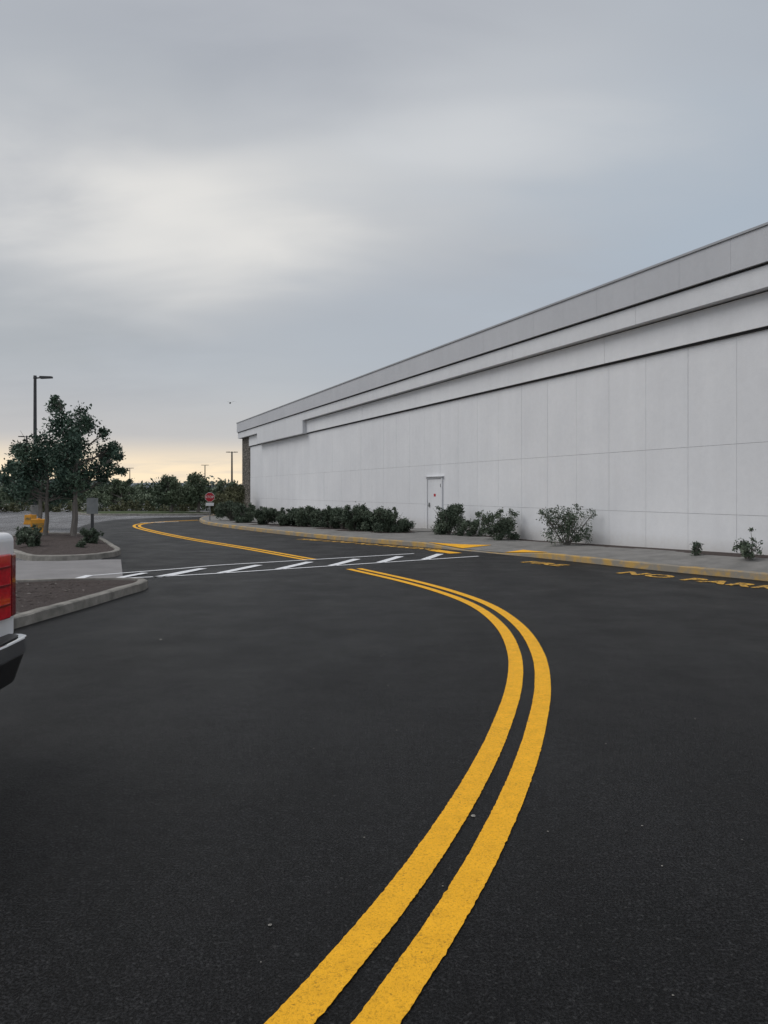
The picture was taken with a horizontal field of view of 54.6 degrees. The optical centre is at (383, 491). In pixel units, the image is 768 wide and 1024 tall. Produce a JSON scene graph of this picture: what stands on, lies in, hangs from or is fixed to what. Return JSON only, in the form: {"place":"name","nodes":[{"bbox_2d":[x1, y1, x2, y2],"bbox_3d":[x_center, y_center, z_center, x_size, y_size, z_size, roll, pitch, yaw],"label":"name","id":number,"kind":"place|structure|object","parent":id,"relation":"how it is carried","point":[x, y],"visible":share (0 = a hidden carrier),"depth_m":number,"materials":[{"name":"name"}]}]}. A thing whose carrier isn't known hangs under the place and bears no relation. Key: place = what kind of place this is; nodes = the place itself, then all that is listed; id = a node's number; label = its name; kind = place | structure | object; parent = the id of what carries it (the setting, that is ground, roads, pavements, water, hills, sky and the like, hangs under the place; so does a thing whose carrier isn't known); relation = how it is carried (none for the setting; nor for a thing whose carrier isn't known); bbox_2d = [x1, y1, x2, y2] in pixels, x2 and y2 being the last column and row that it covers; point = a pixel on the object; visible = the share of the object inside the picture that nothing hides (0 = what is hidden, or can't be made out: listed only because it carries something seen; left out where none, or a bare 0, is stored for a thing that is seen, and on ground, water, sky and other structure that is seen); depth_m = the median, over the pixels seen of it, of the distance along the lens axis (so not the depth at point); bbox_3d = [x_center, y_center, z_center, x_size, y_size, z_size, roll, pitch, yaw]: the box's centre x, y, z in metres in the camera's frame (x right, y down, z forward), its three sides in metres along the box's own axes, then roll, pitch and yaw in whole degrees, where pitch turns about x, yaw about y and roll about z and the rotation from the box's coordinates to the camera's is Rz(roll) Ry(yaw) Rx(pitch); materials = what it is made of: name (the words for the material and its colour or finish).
{"place":"outdoors","nodes":[
{"label":"outdoors","id":0,"kind":"place"},
{"bbox_2d":[16,559,122,579],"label":"walkway","id":1,"kind":"structure","parent":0,"point":[52,569],"depth_m":15.14,"materials":[{"name":"concrete"}]},
{"bbox_2d":[0,503,213,560],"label":"parking lot","id":2,"kind":"structure","parent":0,"point":[61,521],"depth_m":42.06,"materials":[{"name":"grey asphalt"}]},
{"bbox_2d":[0,482,9,506],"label":"deciduous tree","id":3,"kind":"object","parent":2,"relation":"on","point":[2,497],"visible":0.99,"depth_m":55.44,"materials":[{"name":"green plant"}]},
{"bbox_2d":[24,514,36,524],"bbox_3d":[-17.001,1.356,35.795,0.500,0.488,0.360,0,0,11],"label":"orange traffic barrier","id":4,"kind":"object","parent":2,"relation":"on","point":[28,518],"visible":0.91,"depth_m":35.64,"materials":[{"name":"plastic"}]},
{"bbox_2d":[0,453,67,518],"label":"deciduous tree","id":5,"kind":"object","parent":2,"relation":"on","point":[39,502],"visible":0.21,"depth_m":31.45,"materials":[{"name":"green plant"}]},
{"bbox_2d":[30,518,48,532],"bbox_3d":[-12.798,1.303,27.594,0.620,0.594,0.446,0,0,-17],"label":"orange traffic barrier","id":6,"kind":"object","parent":2,"relation":"on","point":[38,522],"visible":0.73,"depth_m":27.40,"materials":[{"name":"plastic"}]},
{"bbox_2d":[30,375,52,515],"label":"street lamp","id":7,"kind":"object","parent":2,"relation":"on","point":[34,510],"visible":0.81,"depth_m":47.91,"materials":[{"name":"metal"}]},
{"bbox_2d":[12,532,120,560],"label":"planting island","id":8,"kind":"structure","parent":2,"relation":"on","point":[56,546],"depth_m":18.61,"materials":[{"name":"soil"}]},
{"bbox_2d":[15,524,41,539],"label":"island shrub","id":9,"kind":"object","parent":8,"relation":"on","point":[25,528],"visible":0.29,"depth_m":21.40,"materials":[{"name":"green plant"}]},
{"bbox_2d":[15,529,42,546],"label":"island shrub","id":10,"kind":"object","parent":8,"relation":"on","point":[29,538],"visible":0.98,"depth_m":19.43,"materials":[{"name":"green plant"}]},
{"bbox_2d":[0,426,79,534],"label":"deciduous tree","id":11,"kind":"object","parent":8,"relation":"on","point":[24,452],"visible":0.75,"depth_m":24.30,"materials":[{"name":"green plant"}]},
{"bbox_2d":[49,427,97,534],"bbox_3d":[-10.529,-0.353,25.207,1.586,3.721,2.067,0,0,-24],"label":"deciduous tree","id":12,"kind":"object","parent":8,"relation":"on","point":[87,456],"visible":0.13,"depth_m":25.15,"materials":[{"name":"green plant"}]},
{"bbox_2d":[75,540,86,546],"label":"island shrub","id":13,"kind":"object","parent":8,"relation":"on","point":[80,543],"visible":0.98,"depth_m":19.36,"materials":[{"name":"green plant"}]},
{"bbox_2d":[34,394,129,535],"bbox_3d":[-9.573,-0.794,23.871,2.667,4.605,2.398,0,0,0],"label":"deciduous tree","id":14,"kind":"object","parent":8,"relation":"on","point":[74,446],"visible":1,"depth_m":23.68,"materials":[{"name":"green plant"}]},
{"bbox_2d":[79,527,103,543],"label":"island shrub","id":15,"kind":"object","parent":8,"relation":"on","point":[91,535],"visible":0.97,"depth_m":20.91,"materials":[{"name":"green plant"}]},
{"bbox_2d":[87,497,97,527],"bbox_3d":[-8.450,0.850,21.600,0.300,1.340,0.119,0,0,-11],"label":"parking sign","id":16,"kind":"object","parent":8,"relation":"on","point":[92,505],"visible":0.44,"depth_m":21.58,"materials":[{"name":"metal"}]},
{"bbox_2d":[0,499,195,511],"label":"shrub row","id":17,"kind":"object","parent":2,"relation":"on","point":[116,507],"visible":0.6,"depth_m":56.86,"materials":[{"name":"green plant"}]},
{"bbox_2d":[103,478,136,510],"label":"deciduous tree","id":18,"kind":"object","parent":2,"relation":"on","point":[120,488],"visible":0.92,"depth_m":57.70,"materials":[{"name":"green plant"}]},
{"bbox_2d":[78,511,211,515],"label":"planting island","id":19,"kind":"structure","parent":2,"relation":"on","point":[144,513],"depth_m":49.23,"materials":[{"name":"concrete"}]},
{"bbox_2d":[0,481,215,510],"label":"hedge row","id":20,"kind":"object","parent":19,"relation":"on","point":[141,501],"visible":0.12,"depth_m":60.63,"materials":[{"name":"green plant"}]},
{"bbox_2d":[149,474,189,511],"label":"deciduous tree","id":21,"kind":"object","parent":19,"relation":"on","point":[171,497],"visible":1,"depth_m":50.69,"materials":[{"name":"green plant"}]},
{"bbox_2d":[178,471,214,511],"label":"deciduous tree","id":22,"kind":"object","parent":19,"relation":"on","point":[195,491],"visible":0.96,"depth_m":51.46,"materials":[{"name":"green plant"}]},
{"bbox_2d":[212,480,235,494],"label":"deciduous tree","id":23,"kind":"object","parent":2,"relation":"on","point":[220,486],"visible":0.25,"depth_m":61.77,"materials":[{"name":"green plant"}]},
{"bbox_2d":[242,437,249,507],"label":"stone pier","id":24,"kind":"structure","parent":2,"relation":"on","point":[245,462],"depth_m":55.51,"materials":[{"name":"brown stone"}]},
{"bbox_2d":[49,479,225,486],"bbox_3d":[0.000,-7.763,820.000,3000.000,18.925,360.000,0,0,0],"label":"hills","id":25,"kind":"structure","parent":0,"point":[144,483],"depth_m":715.14,"materials":[{"name":"green plant"}]},
{"bbox_2d":[0,517,767,1023],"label":"road","id":26,"kind":"structure","parent":0,"point":[212,783],"depth_m":4.03,"materials":[{"name":"black asphalt"}]},
{"bbox_2d":[0,532,26,689],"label":"pickup truck","id":27,"kind":"object","parent":26,"relation":"on","point":[13,648],"visible":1,"depth_m":4.53,"materials":[{"name":"white paint"}]},
{"bbox_2d":[14,578,147,628],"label":"planting island","id":28,"kind":"structure","parent":26,"relation":"on","point":[82,596],"depth_m":10.79,"materials":[{"name":"soil"}]},
{"bbox_2d":[16,580,102,612],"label":"mulch chips","id":29,"kind":"object","parent":28,"relation":"on","point":[50,593],"visible":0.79,"depth_m":10.93,"materials":[{"name":"brown wood"}]},
{"bbox_2d":[77,553,475,577],"bbox_3d":[-1.962,1.587,16.187,9.326,0.004,1.611,0,0,-34],"label":"crosswalk marking","id":30,"kind":"object","parent":26,"relation":"on","point":[302,563],"visible":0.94,"depth_m":15.49,"materials":[{"name":"white paint"}]},
{"bbox_2d":[304,539,353,542],"bbox_3d":[-1.859,1.591,23.859,2.509,0.001,0.395,0,0,43],"label":"fire lane lettering","id":31,"kind":"object","parent":26,"relation":"on","point":[328,540],"visible":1,"depth_m":23.98,"materials":[{"name":"yellow paint"}]},
{"bbox_2d":[133,520,550,1023],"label":"yellow center line","id":32,"kind":"object","parent":26,"relation":"on","point":[311,998],"visible":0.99,"depth_m":3.10,"materials":[{"name":"paint"}]},
{"bbox_2d":[357,543,439,549],"bbox_3d":[0.334,1.591,21.427,0.404,0.001,3.296,0,0,-42],"label":"fire lane lettering","id":33,"kind":"object","parent":26,"relation":"on","point":[399,546],"visible":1,"depth_m":21.38,"materials":[{"name":"yellow paint"}]},
{"bbox_2d":[113,582,742,995],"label":"road pebbles","id":34,"kind":"object","parent":26,"relation":"on","point":[473,814],"visible":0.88,"depth_m":3.65,"materials":[{"name":"stone"}]},
{"bbox_2d":[428,550,458,552],"bbox_3d":[1.595,1.593,19.598,0.406,0.001,1.118,0,0,-27],"label":"yellow ramp landing","id":35,"kind":"object","parent":26,"relation":"on","point":[443,551],"visible":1,"depth_m":19.64,"materials":[{"name":"paint"}]},
{"bbox_2d":[199,514,767,580],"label":"kerb","id":36,"kind":"structure","parent":26,"relation":"on","point":[751,575],"depth_m":16.96,"materials":[{"name":"grey concrete"}]},
{"bbox_2d":[528,561,565,565],"bbox_3d":[3.534,1.591,16.355,0.427,0.001,1.096,0,0,-36],"label":"fire lane lettering","id":37,"kind":"object","parent":26,"relation":"on","point":[544,563],"visible":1,"depth_m":16.36,"materials":[{"name":"yellow paint"}]},
{"bbox_2d":[620,571,767,588],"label":"fire lane lettering","id":38,"kind":"object","parent":26,"relation":"on","point":[717,582],"visible":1,"depth_m":13.10,"materials":[{"name":"yellow paint"}]},
{"bbox_2d":[0,0,767,483],"label":"sky","id":39,"kind":"structure","parent":0,"point":[261,206],"materials":[{"name":"grey"}]},
{"bbox_2d":[202,514,767,572],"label":"sidewalk","id":40,"kind":"structure","parent":0,"point":[726,560],"depth_m":18.99,"materials":[{"name":"concrete"}]},
{"bbox_2d":[205,492,213,519],"bbox_3d":[-8.748,0.775,37.388,0.462,1.450,0.081,0,0,-9],"label":"stop sign","id":41,"kind":"object","parent":40,"relation":"on","point":[209,497],"visible":1,"depth_m":37.36,"materials":[{"name":"metal"}]},
{"bbox_2d":[201,491,229,514],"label":"olive bush","id":42,"kind":"object","parent":40,"relation":"on","point":[213,507],"visible":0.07,"depth_m":47.15,"materials":[{"name":"green plant"}]},
{"bbox_2d":[211,492,237,515],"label":"olive bush","id":43,"kind":"object","parent":40,"relation":"on","point":[228,497],"visible":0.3,"depth_m":43.68,"materials":[{"name":"green plant"}]},
{"bbox_2d":[213,500,251,520],"bbox_3d":[-7.543,1.004,37.072,1.799,1.139,1.760,0,0,42],"label":"foundation shrub","id":44,"kind":"object","parent":40,"relation":"on","point":[221,510],"visible":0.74,"depth_m":36.79,"materials":[{"name":"green plant"}]},
{"bbox_2d":[223,482,247,505],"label":"olive bush","id":45,"kind":"object","parent":40,"relation":"on","point":[239,491],"visible":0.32,"depth_m":52.21,"materials":[{"name":"green plant"}]},
{"bbox_2d":[232,503,255,522],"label":"foundation shrub","id":46,"kind":"object","parent":40,"relation":"on","point":[241,513],"visible":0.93,"depth_m":34.64,"materials":[{"name":"green plant"}]},
{"bbox_2d":[251,506,278,524],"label":"foundation shrub","id":47,"kind":"object","parent":40,"relation":"on","point":[263,515],"visible":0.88,"depth_m":32.59,"materials":[{"name":"green plant"}]},
{"bbox_2d":[273,507,296,525],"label":"foundation shrub","id":48,"kind":"object","parent":40,"relation":"on","point":[282,518],"visible":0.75,"depth_m":31.37,"materials":[{"name":"green plant"}]},
{"bbox_2d":[292,505,319,526],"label":"foundation shrub","id":49,"kind":"object","parent":40,"relation":"on","point":[300,517],"visible":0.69,"depth_m":30.70,"materials":[{"name":"green plant"}]},
{"bbox_2d":[305,510,326,526],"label":"foundation shrub","id":50,"kind":"object","parent":40,"relation":"on","point":[312,520],"visible":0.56,"depth_m":30.29,"materials":[{"name":"green plant"}]},
{"bbox_2d":[315,505,343,528],"bbox_3d":[-2.063,1.037,29.371,1.044,0.997,1.238,0,0,19],"label":"foundation shrub","id":51,"kind":"object","parent":40,"relation":"on","point":[328,515],"visible":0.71,"depth_m":29.12,"materials":[{"name":"green plant"}]},
{"bbox_2d":[333,508,345,528],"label":"foundation shrub","id":52,"kind":"object","parent":40,"relation":"on","point":[338,515],"visible":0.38,"depth_m":28.75,"materials":[{"name":"green plant"}]},
{"bbox_2d":[339,501,369,530],"bbox_3d":[-1.031,0.993,27.917,1.055,1.213,1.343,0,0,28],"label":"foundation shrub","id":53,"kind":"object","parent":40,"relation":"on","point":[352,519],"visible":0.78,"depth_m":27.70,"materials":[{"name":"green plant"}]},
{"bbox_2d":[360,509,381,530],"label":"foundation shrub","id":54,"kind":"object","parent":40,"relation":"on","point":[369,519],"visible":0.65,"depth_m":27.12,"materials":[{"name":"green plant"}]},
{"bbox_2d":[371,506,415,532],"bbox_3d":[0.348,1.051,26.666,1.620,1.112,1.278,0,0,0],"label":"foundation shrub","id":55,"kind":"object","parent":40,"relation":"on","point":[387,518],"visible":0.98,"depth_m":26.33,"materials":[{"name":"green plant"}]},
{"bbox_2d":[410,528,434,531],"bbox_3d":[1.394,1.468,27.827,1.095,0.065,1.858,0,0,-24],"label":"door step","id":56,"kind":"object","parent":40,"relation":"on","point":[421,530],"depth_m":27.19,"materials":[{"name":"concrete"}]},
{"bbox_2d":[431,503,465,534],"bbox_3d":[2.229,0.984,25.276,1.386,1.255,1.246,0,0,22],"label":"foundation shrub","id":57,"kind":"object","parent":40,"relation":"on","point":[448,519],"visible":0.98,"depth_m":24.98,"materials":[{"name":"green plant"}]},
{"bbox_2d":[457,518,482,535],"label":"foundation shrub","id":58,"kind":"object","parent":40,"relation":"on","point":[474,525],"visible":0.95,"depth_m":24.16,"materials":[{"name":"green plant"}]},
{"bbox_2d":[429,542,540,551],"bbox_3d":[2.958,1.510,19.831,0.954,0.105,4.374,0,0,-37],"label":"yellow ramp marking","id":59,"kind":"object","parent":40,"relation":"on","point":[462,545],"visible":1,"depth_m":20.55,"materials":[{"name":"paint"}]},
{"bbox_2d":[475,507,520,539],"bbox_3d":[3.429,1.040,22.479,1.436,1.108,1.499,0,0,0],"label":"foundation shrub","id":60,"kind":"object","parent":40,"relation":"on","point":[503,527],"visible":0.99,"depth_m":22.31,"materials":[{"name":"green plant"}]},
{"bbox_2d":[252,330,761,515],"bbox_3d":[24.154,-1.700,33.372,44.983,6.700,66.210,0,0,-24],"label":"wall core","id":61,"kind":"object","parent":40,"relation":"on","point":[555,456],"visible":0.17,"depth_m":20.08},
{"bbox_2d":[425,476,443,528],"bbox_3d":[1.881,0.453,27.982,0.110,2.025,1.421,0,0,-24],"label":"service door","id":62,"kind":"structure","parent":61,"relation":"attached to","point":[434,491],"depth_m":28.05,"materials":[{"name":"paint"}]},
{"bbox_2d":[238,265,767,443],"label":"fascia lower band","id":63,"kind":"object","parent":61,"relation":"attached to","point":[740,285],"visible":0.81,"depth_m":20.57,"materials":[{"name":"paint"}]},
{"bbox_2d":[237,225,767,432],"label":"parapet panels","id":64,"kind":"object","parent":63,"relation":"on","point":[736,254],"visible":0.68,"depth_m":19.81,"materials":[{"name":"grey metal"}]},
{"bbox_2d":[237,222,767,422],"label":"roof coping","id":65,"kind":"object","parent":64,"relation":"on","point":[676,257],"visible":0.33,"depth_m":19.78,"materials":[{"name":"metal"}]},
{"bbox_2d":[238,262,767,432],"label":"parapet joint","id":66,"kind":"object","parent":63,"relation":"attached to","point":[729,275],"visible":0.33,"depth_m":19.84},
{"bbox_2d":[249,291,767,445],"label":"wall band","id":67,"kind":"object","parent":61,"relation":"attached to","point":[737,316],"depth_m":19.79,"materials":[{"name":"paint"}]},
{"bbox_2d":[250,291,767,446],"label":"reveal joint","id":68,"kind":"object","parent":61,"relation":"attached to","point":[697,343],"visible":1,"depth_m":20.00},
{"bbox_2d":[250,329,767,554],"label":"wall panels","id":69,"kind":"object","parent":61,"relation":"attached to","point":[705,397],"visible":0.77,"depth_m":19.90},
{"bbox_2d":[536,503,597,546],"bbox_3d":[4.780,0.909,19.673,1.594,1.260,1.335,0,0,0],"label":"foundation shrub","id":70,"kind":"object","parent":40,"relation":"on","point":[569,523],"visible":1,"depth_m":19.55,"materials":[{"name":"green plant"}]},
{"bbox_2d":[690,541,703,555],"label":"foundation shrub","id":71,"kind":"object","parent":40,"relation":"on","point":[696,548],"visible":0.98,"depth_m":15.75,"materials":[{"name":"green plant"}]},
{"bbox_2d":[732,537,763,559],"bbox_3d":[7.128,1.128,14.606,0.569,0.446,0.551,0,0,25],"label":"foundation shrub","id":72,"kind":"object","parent":40,"relation":"on","point":[744,547],"visible":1,"depth_m":14.52,"materials":[{"name":"green plant"}]},
{"bbox_2d":[748,527,755,546],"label":"young plant","id":73,"kind":"object","parent":40,"relation":"on","point":[750,529],"visible":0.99,"depth_m":14.60,"materials":[{"name":"green plant"}]},
{"label":"ground","id":74,"kind":"structure","parent":0,"visible":0},
{"bbox_2d":[0,476,237,495],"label":"distant tree row","id":75,"kind":"object","parent":74,"relation":"on","point":[210,482],"visible":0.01,"depth_m":188.74,"materials":[{"name":"green plant"}]},
{"bbox_2d":[0,476,241,502],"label":"distant tree row","id":76,"kind":"object","parent":74,"relation":"on","point":[141,488],"visible":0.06,"depth_m":99.52,"materials":[{"name":"green plant"}]},
{"bbox_2d":[228,451,235,481],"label":"street lamp","id":77,"kind":"object","parent":74,"relation":"on","point":[231,465],"visible":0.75,"depth_m":139.89,"materials":[{"name":"metal"}]}
]}

